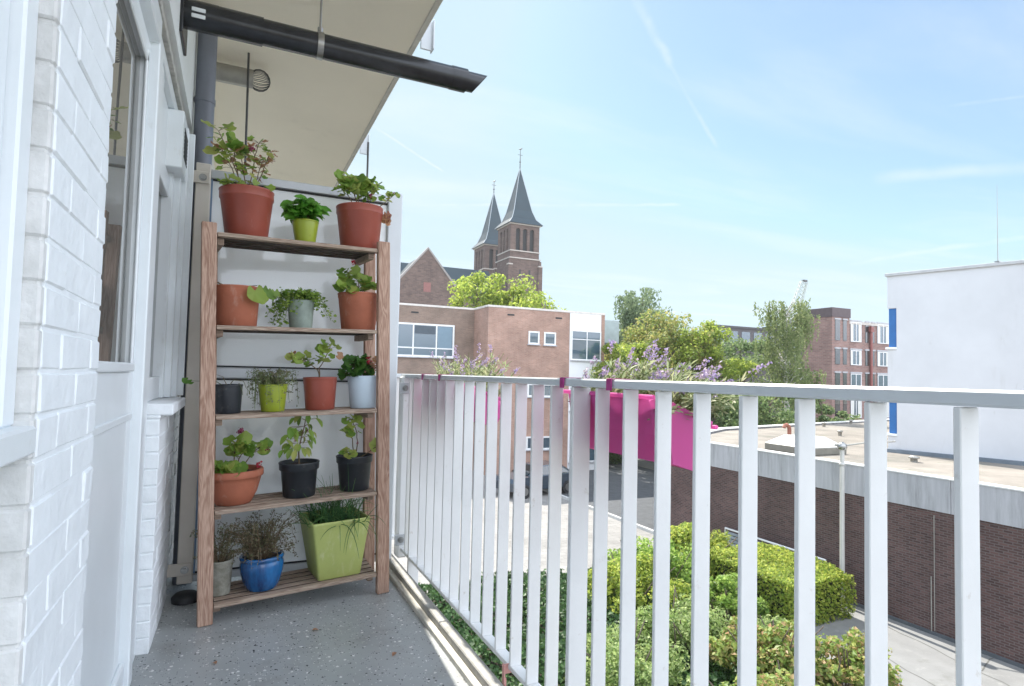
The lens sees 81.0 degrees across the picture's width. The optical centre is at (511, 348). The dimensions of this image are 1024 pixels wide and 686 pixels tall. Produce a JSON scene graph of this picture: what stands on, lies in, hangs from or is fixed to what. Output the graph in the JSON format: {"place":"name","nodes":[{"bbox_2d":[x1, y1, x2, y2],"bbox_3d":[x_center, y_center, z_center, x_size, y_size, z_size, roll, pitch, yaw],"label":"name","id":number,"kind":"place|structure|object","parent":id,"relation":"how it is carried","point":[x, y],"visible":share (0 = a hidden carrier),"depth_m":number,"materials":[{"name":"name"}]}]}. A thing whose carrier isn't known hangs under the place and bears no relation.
{"place":"outdoors","nodes":[
{"label":"outdoors","id":0,"kind":"place"},
{"bbox_2d":[130,560,468,685],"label":"balcony floor","id":1,"kind":"structure","parent":0,"point":[362,633],"depth_m":2.34,"materials":[{"name":"concrete"}]},
{"bbox_2d":[0,0,214,685],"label":"apartment facade","id":2,"kind":"structure","parent":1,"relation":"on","point":[97,140],"depth_m":1.13,"materials":[{"name":"brick"}]},
{"bbox_2d":[0,0,38,467],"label":"window","id":3,"kind":"structure","parent":2,"relation":"in","point":[18,18],"depth_m":0.79,"materials":[{"name":"white paint"}]},
{"bbox_2d":[80,0,149,685],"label":"door","id":4,"kind":"structure","parent":2,"relation":"in","point":[106,526],"depth_m":1.72,"materials":[{"name":"white paint"}]},
{"bbox_2d":[147,86,189,414],"bbox_3d":[-1.491,-0.399,2.589,0.162,1.322,0.677,3,-3,-25],"label":"window","id":5,"kind":"structure","parent":2,"relation":"in","point":[174,147],"depth_m":2.69,"materials":[{"name":"white paint"}]},
{"bbox_2d":[172,32,217,584],"bbox_3d":[-1.626,-0.307,3.062,0.126,2.950,0.101,3,-3,-25],"label":"downpipe","id":6,"kind":"object","parent":2,"relation":"attached to","point":[204,100],"visible":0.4,"depth_m":3.07,"materials":[{"name":"grey plastic"}]},
{"bbox_2d":[216,62,270,91],"bbox_3d":[-1.688,-1.669,3.663,0.399,0.130,0.132,3,-3,-25],"label":"vent pipe","id":7,"kind":"object","parent":2,"relation":"attached to","point":[231,74],"visible":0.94,"depth_m":3.63,"materials":[{"name":"metal"}]},
{"bbox_2d":[198,0,434,186],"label":"ceiling","id":8,"kind":"structure","parent":2,"relation":"attached to","point":[309,118],"depth_m":4.02,"materials":[{"name":"beige paint"}]},
{"bbox_2d":[244,52,249,168],"bbox_3d":[-1.577,-0.886,3.533,0.033,1.750,0.013,3,-3,-25],"label":"hanging rod","id":9,"kind":"object","parent":8,"relation":"hanging from","point":[247,96],"visible":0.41,"depth_m":3.55,"materials":[{"name":"metal"}]},
{"bbox_2d":[334,0,442,186],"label":"ceiling edge","id":10,"kind":"object","parent":8,"relation":"attached to","point":[426,23],"visible":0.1,"depth_m":3.92,"materials":[{"name":"paint"}]},
{"bbox_2d":[360,134,369,154],"bbox_3d":[-1.241,-1.722,5.048,0.072,0.170,0.060,3,-3,-25],"label":"ceiling bracket","id":11,"kind":"object","parent":10,"relation":"attached to","point":[363,148],"visible":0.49,"depth_m":5.04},
{"bbox_2d":[420,20,434,53],"bbox_3d":[-0.481,-1.777,3.401,0.072,0.170,0.060,3,-3,-25],"label":"ceiling bracket","id":12,"kind":"object","parent":10,"relation":"attached to","point":[427,41],"visible":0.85,"depth_m":3.39,"materials":[{"name":"metal"}]},
{"bbox_2d":[179,0,486,92],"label":"flue pipe","id":13,"kind":"object","parent":2,"relation":"attached to","point":[218,21],"visible":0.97,"depth_m":2.61,"materials":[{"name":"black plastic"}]},
{"bbox_2d":[171,589,196,605],"bbox_3d":[-1.502,1.141,2.761,0.120,0.036,0.120,3,-3,-25],"label":"drain gully","id":14,"kind":"object","parent":1,"relation":"on","point":[184,597],"visible":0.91,"depth_m":2.73,"materials":[{"name":"black rubber"}]},
{"bbox_2d":[167,162,402,584],"bbox_3d":[-1.140,0.121,3.093,1.102,2.030,0.084,3,-3,-25],"label":"balcony divider","id":15,"kind":"object","parent":1,"relation":"on","point":[239,355],"visible":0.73,"depth_m":3.07,"materials":[{"name":"beige metal"}]},
{"bbox_2d":[197,221,389,627],"bbox_3d":[-1.021,0.327,2.855,0.858,1.714,0.304,1,-2,-33],"label":"plant shelf","id":16,"kind":"object","parent":1,"relation":"on","point":[213,243],"visible":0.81,"depth_m":2.77,"materials":[{"name":"brown wood"}]},
{"bbox_2d":[182,374,247,413],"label":"potted plant","id":17,"kind":"object","parent":16,"relation":"on","point":[228,398],"visible":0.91,"depth_m":2.62,"materials":[{"name":"grey plant"}]},
{"bbox_2d":[190,524,246,596],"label":"potted plant","id":18,"kind":"object","parent":16,"relation":"on","point":[222,573],"visible":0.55,"depth_m":2.61,"materials":[{"name":"grey plant"}]},
{"bbox_2d":[201,119,278,236],"bbox_3d":[-1.232,-0.758,2.714,0.311,0.526,0.234,5,-4,-53],"label":"potted geranium","id":19,"kind":"object","parent":16,"relation":"on","point":[246,209],"visible":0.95,"depth_m":2.67,"materials":[{"name":"ceramic"}]},
{"bbox_2d":[214,427,272,505],"bbox_3d":[-1.235,0.516,2.675,0.270,0.342,0.259,1,-3,16],"label":"potted geranium","id":20,"kind":"object","parent":16,"relation":"on","point":[236,482],"visible":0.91,"depth_m":2.63,"materials":[{"name":"orange ceramic"}]},
{"bbox_2d":[216,282,279,325],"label":"potted geranium","id":21,"kind":"object","parent":16,"relation":"on","point":[237,305],"visible":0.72,"depth_m":2.62,"materials":[{"name":"orange ceramic"}]},
{"bbox_2d":[217,509,300,591],"bbox_3d":[-1.137,0.907,2.709,0.370,0.338,0.278,1,-2,-33],"label":"potted herb","id":22,"kind":"object","parent":16,"relation":"on","point":[261,564],"visible":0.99,"depth_m":2.66,"materials":[{"name":"blue ceramic"}]},
{"bbox_2d":[246,367,299,412],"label":"potted herb","id":23,"kind":"object","parent":16,"relation":"on","point":[272,390],"visible":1,"depth_m":2.73,"materials":[{"name":"plastic"}]},
{"bbox_2d":[278,415,322,498],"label":"potted geranium","id":24,"kind":"object","parent":16,"relation":"on","point":[299,475],"visible":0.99,"depth_m":2.77,"materials":[{"name":"black plastic"}]},
{"bbox_2d":[265,287,336,327],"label":"potted herb","id":25,"kind":"object","parent":16,"relation":"on","point":[302,305],"visible":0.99,"depth_m":2.81,"materials":[{"name":"plant"}]},
{"bbox_2d":[280,194,331,241],"bbox_3d":[-0.986,-0.611,2.863,0.221,0.239,0.189,1,-3,4],"label":"potted basil","id":26,"kind":"object","parent":16,"relation":"on","point":[303,214],"visible":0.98,"depth_m":2.82,"materials":[{"name":"plant"}]},
{"bbox_2d":[284,337,343,409],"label":"potted geranium","id":27,"kind":"object","parent":16,"relation":"on","point":[319,393],"visible":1,"depth_m":2.83,"materials":[{"name":"ceramic"}]},
{"bbox_2d":[287,474,385,580],"bbox_3d":[-0.865,0.814,2.905,0.479,0.538,0.567,2,-3,-19],"label":"square planter","id":28,"kind":"object","parent":16,"relation":"on","point":[334,537],"visible":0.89,"depth_m":2.83,"materials":[{"name":"plastic"}]},
{"bbox_2d":[332,259,375,329],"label":"potted geranium","id":29,"kind":"object","parent":16,"relation":"on","point":[357,308],"visible":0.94,"depth_m":2.94,"materials":[{"name":"orange ceramic"}]},
{"bbox_2d":[336,414,375,491],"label":"potted geranium","id":30,"kind":"object","parent":16,"relation":"on","point":[353,463],"visible":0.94,"depth_m":2.91,"materials":[{"name":"black plastic"}]},
{"bbox_2d":[337,353,375,407],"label":"potted geranium","id":31,"kind":"object","parent":16,"relation":"on","point":[362,390],"visible":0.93,"depth_m":2.94,"materials":[{"name":"white plastic"}]},
{"bbox_2d":[331,169,399,253],"bbox_3d":[-0.740,-0.690,3.044,0.351,0.402,0.232,1,-2,-33],"label":"potted geranium","id":32,"kind":"object","parent":16,"relation":"on","point":[359,224],"visible":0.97,"depth_m":2.95,"materials":[{"name":"ceramic"}]},
{"bbox_2d":[389,567,481,685],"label":"balcony ledge","id":33,"kind":"object","parent":1,"relation":"attached to","point":[466,673],"depth_m":2.42,"materials":[{"name":"concrete"}]},
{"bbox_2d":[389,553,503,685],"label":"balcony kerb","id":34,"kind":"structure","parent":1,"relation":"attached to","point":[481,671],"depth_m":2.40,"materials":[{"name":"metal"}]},
{"bbox_2d":[392,374,400,539],"bbox_3d":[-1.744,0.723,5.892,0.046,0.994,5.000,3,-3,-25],"label":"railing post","id":35,"kind":"object","parent":34,"relation":"attached to","point":[395,457],"visible":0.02,"depth_m":3.67,"materials":[{"name":"metal"}]},
{"bbox_2d":[394,374,1023,685],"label":"balcony railing","id":36,"kind":"object","parent":34,"relation":"attached to","point":[432,507],"visible":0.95,"depth_m":1.59,"materials":[{"name":"metal"}]},
{"bbox_2d":[421,343,519,424],"bbox_3d":[-0.186,0.164,2.944,0.385,0.401,0.891,3,-3,-25],"label":"hanging planter","id":37,"kind":"object","parent":36,"relation":"hanging from","point":[471,369],"visible":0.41,"depth_m":2.86,"materials":[{"name":"pink plastic"}]},
{"bbox_2d":[502,663,511,685],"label":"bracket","id":38,"kind":"object","parent":36,"relation":"attached to","point":[505,670],"visible":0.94,"depth_m":2.04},
{"bbox_2d":[560,339,771,470],"bbox_3d":[0.385,0.150,1.675,0.362,0.344,0.659,3,-3,-25],"label":"hanging planter","id":39,"kind":"object","parent":36,"relation":"hanging from","point":[682,433],"visible":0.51,"depth_m":1.54,"materials":[{"name":"pink plastic"}]},
{"bbox_2d":[399,148,542,307],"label":"church","id":40,"kind":"structure","parent":0,"point":[507,246],"depth_m":126.55,"materials":[{"name":"brick"}]},
{"bbox_2d":[423,282,430,291],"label":"gable window","id":41,"kind":"structure","parent":40,"relation":"in","point":[427,286],"depth_m":113.68,"materials":[{"name":"brick"}]},
{"bbox_2d":[391,470,652,590],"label":"pavement","id":42,"kind":"structure","parent":0,"point":[614,533],"depth_m":21.48,"materials":[{"name":"concrete"}]},
{"bbox_2d":[496,460,568,498],"bbox_3d":[1.185,6.276,29.220,4.200,1.451,1.780,3,-3,-37],"label":"parked car","id":43,"kind":"object","parent":42,"relation":"on","point":[565,480],"visible":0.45,"depth_m":28.57,"materials":[{"name":"black paint"}]},
{"bbox_2d":[432,586,770,685],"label":"soil bed","id":44,"kind":"object","parent":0,"point":[541,626],"depth_m":13.57,"materials":[{"name":"soil"}]},
{"bbox_2d":[418,567,826,685],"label":"ground cover","id":45,"kind":"object","parent":44,"relation":"on","point":[478,645],"visible":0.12,"depth_m":12.67,"materials":[{"name":"green plant"}]},
{"bbox_2d":[558,617,708,685],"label":"olive shrub","id":46,"kind":"object","parent":44,"relation":"on","point":[643,672],"visible":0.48,"depth_m":10.11,"materials":[{"name":"green plant"}]},
{"bbox_2d":[587,551,690,619],"bbox_3d":[2.983,5.721,14.541,2.697,1.426,2.931,3,-3,-25],"label":"leafy shrub","id":47,"kind":"object","parent":44,"relation":"on","point":[643,573],"visible":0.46,"depth_m":14.34,"materials":[{"name":"green plant"}]},
{"bbox_2d":[607,536,710,611],"bbox_3d":[3.798,5.718,15.919,3.033,1.614,2.873,1,-3,17],"label":"leafy shrub","id":48,"kind":"object","parent":44,"relation":"on","point":[683,566],"visible":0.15,"depth_m":15.62,"materials":[{"name":"green plant"}]},
{"bbox_2d":[616,585,730,684],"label":"olive shrub","id":49,"kind":"object","parent":44,"relation":"on","point":[680,628],"visible":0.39,"depth_m":11.69,"materials":[{"name":"green plant"}]},
{"bbox_2d":[685,572,770,625],"bbox_3d":[5.040,5.952,14.448,2.187,1.047,1.882,3,-3,-25],"label":"leafy shrub","id":50,"kind":"object","parent":44,"relation":"on","point":[723,592],"visible":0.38,"depth_m":14.18,"materials":[{"name":"green plant"}]},
{"bbox_2d":[709,660,819,685],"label":"red tipped shrub","id":51,"kind":"object","parent":44,"relation":"on","point":[767,679],"visible":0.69,"depth_m":8.66,"materials":[{"name":"green plant"}]},
{"bbox_2d":[757,614,785,635],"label":"olive shrub","id":52,"kind":"object","parent":44,"relation":"on","point":[762,623],"visible":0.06,"depth_m":12.99,"materials":[{"name":"green plant"}]},
{"bbox_2d":[709,615,841,685],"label":"red tipped shrub","id":53,"kind":"object","parent":44,"relation":"on","point":[776,646],"visible":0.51,"depth_m":10.53,"materials":[{"name":"green plant"}]},
{"bbox_2d":[561,461,670,529],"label":"road","id":54,"kind":"structure","parent":0,"point":[645,497],"depth_m":29.64,"materials":[{"name":"asphalt"}]},
{"bbox_2d":[525,290,555,309],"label":"broad tree","id":55,"kind":"object","parent":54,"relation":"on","point":[543,303],"visible":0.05,"depth_m":46.40,"materials":[{"name":"green plant"}]},
{"bbox_2d":[609,452,621,463],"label":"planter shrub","id":56,"kind":"object","parent":54,"relation":"on","point":[614,458],"visible":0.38,"depth_m":39.96,"materials":[{"name":"green plant"}]},
{"bbox_2d":[592,341,655,379],"bbox_3d":[7.047,3.455,36.812,4.761,8.050,4.322,0,-3,34],"label":"broad tree","id":57,"kind":"object","parent":54,"relation":"on","point":[625,349],"visible":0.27,"depth_m":36.42,"materials":[{"name":"green plant"}]},
{"bbox_2d":[638,458,653,468],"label":"sunlit pavement","id":58,"kind":"structure","parent":0,"point":[646,463],"depth_m":40.18,"materials":[{"name":"concrete"}]},
{"bbox_2d":[604,320,618,371],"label":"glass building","id":59,"kind":"structure","parent":58,"relation":"on","point":[611,330],"depth_m":43.27,"materials":[{"name":"grey glass"}]},
{"bbox_2d":[613,287,684,357],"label":"willow","id":60,"kind":"object","parent":58,"relation":"on","point":[636,305],"visible":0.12,"depth_m":45.20,"materials":[{"name":"green plant"}]},
{"bbox_2d":[604,306,725,415],"bbox_3d":[9.639,2.413,39.017,8.645,10.462,8.204,3,-3,-25],"label":"broad tree","id":61,"kind":"object","parent":58,"relation":"on","point":[663,337],"visible":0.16,"depth_m":38.24,"materials":[{"name":"green plant"}]},
{"bbox_2d":[339,0,1023,332],"label":"sky","id":62,"kind":"structure","parent":0,"point":[720,157],"materials":[{"name":"blue"}]},
{"bbox_2d":[815,603,1023,685],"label":"path","id":63,"kind":"structure","parent":0,"point":[926,662],"depth_m":12.51,"materials":[{"name":"concrete"}]},
{"bbox_2d":[670,521,736,575],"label":"leafy shrub","id":64,"kind":"object","parent":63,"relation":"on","point":[680,534],"visible":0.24,"depth_m":17.06,"materials":[{"name":"green plant"}]},
{"bbox_2d":[725,527,825,562],"bbox_3d":[7.598,6.151,17.621,0.060,0.979,3.659,3,-3,-25],"label":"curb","id":65,"kind":"object","parent":63,"relation":"on","point":[736,535],"visible":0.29,"depth_m":18.80,"materials":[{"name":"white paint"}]},
{"bbox_2d":[709,541,857,625],"bbox_3d":[6.755,5.960,15.424,2.359,1.216,3.031,3,-3,-25],"label":"clipped hedge","id":66,"kind":"object","parent":63,"relation":"on","point":[775,579],"visible":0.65,"depth_m":14.52,"materials":[{"name":"green plant"}]},
{"bbox_2d":[815,626,903,685],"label":"red tipped shrub","id":67,"kind":"object","parent":63,"relation":"on","point":[846,664],"visible":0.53,"depth_m":10.62,"materials":[{"name":"green plant"}]},
{"bbox_2d":[834,440,895,597],"bbox_3d":[9.003,4.438,15.318,1.381,4.261,0.236,1,-3,15],"label":"lamp post","id":68,"kind":"object","parent":63,"relation":"on","point":[842,446],"visible":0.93,"depth_m":15.43,"materials":[{"name":"metal"}]},
{"bbox_2d":[888,627,1008,685],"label":"path cracks","id":69,"kind":"object","parent":63,"relation":"on","point":[946,655],"visible":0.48,"depth_m":12.19,"materials":[{"name":"concrete"}]},
{"label":"ground","id":70,"kind":"structure","parent":0,"visible":0},
{"bbox_2d":[447,270,517,307],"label":"broad tree","id":71,"kind":"object","parent":70,"relation":"on","point":[465,286],"visible":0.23,"depth_m":46.30,"materials":[{"name":"green plant"}]},
{"bbox_2d":[397,303,605,474],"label":"brick office","id":72,"kind":"structure","parent":70,"relation":"on","point":[539,342],"depth_m":35.53,"materials":[{"name":"brown"}]},
{"bbox_2d":[398,322,454,358],"bbox_3d":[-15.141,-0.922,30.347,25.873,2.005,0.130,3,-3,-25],"label":"window","id":73,"kind":"structure","parent":72,"relation":"in","point":[415,340],"depth_m":35.01,"materials":[{"name":"white"}]},
{"bbox_2d":[526,436,530,450],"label":"window","id":74,"kind":"structure","parent":72,"relation":"in","point":[528,439],"depth_m":35.15,"materials":[{"name":"white"}]},
{"bbox_2d":[527,384,535,397],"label":"window","id":75,"kind":"structure","parent":72,"relation":"in","point":[529,386],"depth_m":35.29,"materials":[{"name":"white"}]},
{"bbox_2d":[527,331,539,345],"bbox_3d":[1.308,-0.636,35.502,0.816,0.827,0.130,3,-3,-25],"label":"window","id":76,"kind":"structure","parent":72,"relation":"in","point":[533,336],"depth_m":35.51,"materials":[{"name":"white"}]},
{"bbox_2d":[543,436,548,450],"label":"window","id":77,"kind":"structure","parent":72,"relation":"in","point":[545,438],"depth_m":35.63,"materials":[{"name":"white"}]},
{"bbox_2d":[544,385,554,397],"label":"window","id":78,"kind":"structure","parent":72,"relation":"in","point":[546,387],"depth_m":35.78,"materials":[{"name":"white"}]},
{"bbox_2d":[543,332,556,346],"bbox_3d":[2.284,-0.585,35.951,0.901,0.834,0.130,3,-3,-25],"label":"window","id":79,"kind":"structure","parent":72,"relation":"in","point":[549,337],"depth_m":35.96,"materials":[{"name":"white"}]},
{"bbox_2d":[568,432,593,463],"bbox_3d":[4.437,6.014,36.672,2.228,1.886,0.130,3,-3,-25],"label":"window","id":80,"kind":"structure","parent":72,"relation":"in","point":[591,460],"depth_m":36.87,"materials":[{"name":"glass"}]},
{"bbox_2d":[570,330,601,361],"bbox_3d":[4.583,-0.178,36.948,2.228,1.886,0.130,3,-3,-25],"label":"window","id":81,"kind":"structure","parent":72,"relation":"in","point":[585,345],"depth_m":36.94,"materials":[{"name":"white"}]},
{"bbox_2d":[466,274,567,310],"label":"broad tree","id":82,"kind":"object","parent":70,"relation":"on","point":[518,298],"visible":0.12,"depth_m":46.69,"materials":[{"name":"green plant"}]},
{"bbox_2d":[542,489,684,542],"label":"kerb","id":83,"kind":"structure","parent":70,"relation":"on","point":[641,527],"depth_m":24.08,"materials":[{"name":"concrete"}]},
{"bbox_2d":[669,319,760,418],"bbox_3d":[12.141,2.853,38.144,6.230,9.611,6.581,3,-3,-25],"label":"broad tree","id":84,"kind":"object","parent":70,"relation":"on","point":[735,368],"visible":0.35,"depth_m":37.22,"materials":[{"name":"green plant"}]},
{"bbox_2d":[699,368,760,427],"bbox_3d":[11.661,4.351,36.148,5.818,6.425,5.354,3,-3,-25],"label":"broad tree","id":85,"kind":"object","parent":70,"relation":"on","point":[713,419],"visible":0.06,"depth_m":34.64,"materials":[{"name":"green plant"}]},
{"bbox_2d":[692,335,812,423],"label":"broad tree","id":86,"kind":"object","parent":70,"relation":"on","point":[730,349],"visible":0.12,"depth_m":41.17,"materials":[{"name":"green plant"}]},
{"bbox_2d":[714,383,794,426],"bbox_3d":[13.633,4.644,32.725,4.852,5.641,5.337,1,-3,3],"label":"broad tree","id":87,"kind":"object","parent":70,"relation":"on","point":[783,417],"visible":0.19,"depth_m":32.08,"materials":[{"name":"green plant"}]},
{"bbox_2d":[711,325,801,416],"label":"grey block","id":88,"kind":"structure","parent":70,"relation":"on","point":[747,333],"depth_m":70.06,"materials":[{"name":"concrete"}]},
{"bbox_2d":[750,297,826,417],"bbox_3d":[16.258,2.278,35.959,4.943,10.765,3.983,3,-3,-25],"label":"weeping birch","id":89,"kind":"object","parent":70,"relation":"on","point":[789,341],"visible":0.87,"depth_m":35.53,"materials":[{"name":"green plant"}]},
{"bbox_2d":[787,280,808,323],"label":"tower crane","id":90,"kind":"object","parent":70,"relation":"on","point":[804,287],"visible":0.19,"depth_m":103.52,"materials":[{"name":"paint"}]},
{"bbox_2d":[815,399,861,421],"bbox_3d":[20.630,5.377,39.710,4.144,5.110,3.581,3,-3,-25],"label":"broad tree","id":91,"kind":"object","parent":70,"relation":"on","point":[822,409],"visible":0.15,"depth_m":39.14,"materials":[{"name":"green plant"}]},
{"bbox_2d":[802,307,888,419],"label":"brick flats","id":92,"kind":"structure","parent":70,"relation":"on","point":[846,351],"depth_m":52.45,"materials":[{"name":"red brick"}]},
{"bbox_2d":[834,318,840,339],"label":"window","id":93,"kind":"structure","parent":92,"relation":"in","point":[837,320],"depth_m":51.30,"materials":[{"name":"grey glass"}]},
{"bbox_2d":[834,347,840,363],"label":"window","id":94,"kind":"structure","parent":92,"relation":"in","point":[837,349],"depth_m":51.20,"materials":[{"name":"grey glass"}]},
{"bbox_2d":[834,371,840,385],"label":"window","id":95,"kind":"structure","parent":92,"relation":"in","point":[837,373],"depth_m":51.11,"materials":[{"name":"grey glass"}]},
{"bbox_2d":[842,318,847,340],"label":"window","id":96,"kind":"structure","parent":92,"relation":"in","point":[844,322],"depth_m":51.69,"materials":[{"name":"grey glass"}]},
{"bbox_2d":[850,320,861,341],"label":"window","id":97,"kind":"structure","parent":92,"relation":"in","point":[855,330],"depth_m":52.77,"materials":[{"name":"white"}]},
{"bbox_2d":[850,348,861,364],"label":"window","id":98,"kind":"structure","parent":92,"relation":"in","point":[855,356],"depth_m":52.67,"materials":[{"name":"white"}]},
{"bbox_2d":[850,372,861,385],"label":"window","id":99,"kind":"structure","parent":92,"relation":"in","point":[856,378],"depth_m":52.59,"materials":[{"name":"white"}]},
{"bbox_2d":[850,401,861,417],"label":"window","id":100,"kind":"structure","parent":92,"relation":"in","point":[855,406],"depth_m":52.48,"materials":[{"name":"white"}]},
{"bbox_2d":[865,321,869,342],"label":"window","id":101,"kind":"structure","parent":92,"relation":"in","point":[866,326],"depth_m":53.42,"materials":[{"name":"grey glass"}]},
{"bbox_2d":[876,350,887,366],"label":"window","id":102,"kind":"structure","parent":92,"relation":"in","point":[882,355],"depth_m":54.18,"materials":[{"name":"white"}]},
{"bbox_2d":[876,322,888,343],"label":"window","id":103,"kind":"structure","parent":92,"relation":"in","point":[882,332],"depth_m":54.30,"materials":[{"name":"white"}]},
{"bbox_2d":[877,373,887,386],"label":"window","id":104,"kind":"structure","parent":92,"relation":"in","point":[882,380],"depth_m":54.10,"materials":[{"name":"white"}]},
{"bbox_2d":[671,419,1023,668],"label":"garage building","id":105,"kind":"structure","parent":70,"relation":"on","point":[920,546],"depth_m":14.54,"materials":[{"name":"brown brick"}]},
{"bbox_2d":[765,434,845,455],"bbox_3d":[9.298,3.009,19.058,1.640,0.500,1.700,3,-3,-25],"label":"skylight","id":106,"kind":"object","parent":105,"relation":"on","point":[823,445],"visible":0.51,"depth_m":18.66},
{"bbox_2d":[885,260,1023,465],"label":"white building","id":107,"kind":"structure","parent":70,"relation":"on","point":[959,327],"depth_m":18.27,"materials":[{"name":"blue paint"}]},
{"bbox_2d":[885,308,896,349],"bbox_3d":[13.552,-0.584,20.605,3.150,1.337,0.312,4,-3,-41],"label":"window","id":108,"kind":"structure","parent":107,"relation":"in","point":[892,312],"depth_m":19.61,"materials":[{"name":"glass"}]},
{"bbox_2d":[887,402,896,435],"bbox_3d":[13.483,2.343,20.475,3.150,1.077,0.312,4,-3,-41],"label":"window","id":109,"kind":"structure","parent":107,"relation":"in","point":[892,406],"depth_m":19.48,"materials":[{"name":"glass"}]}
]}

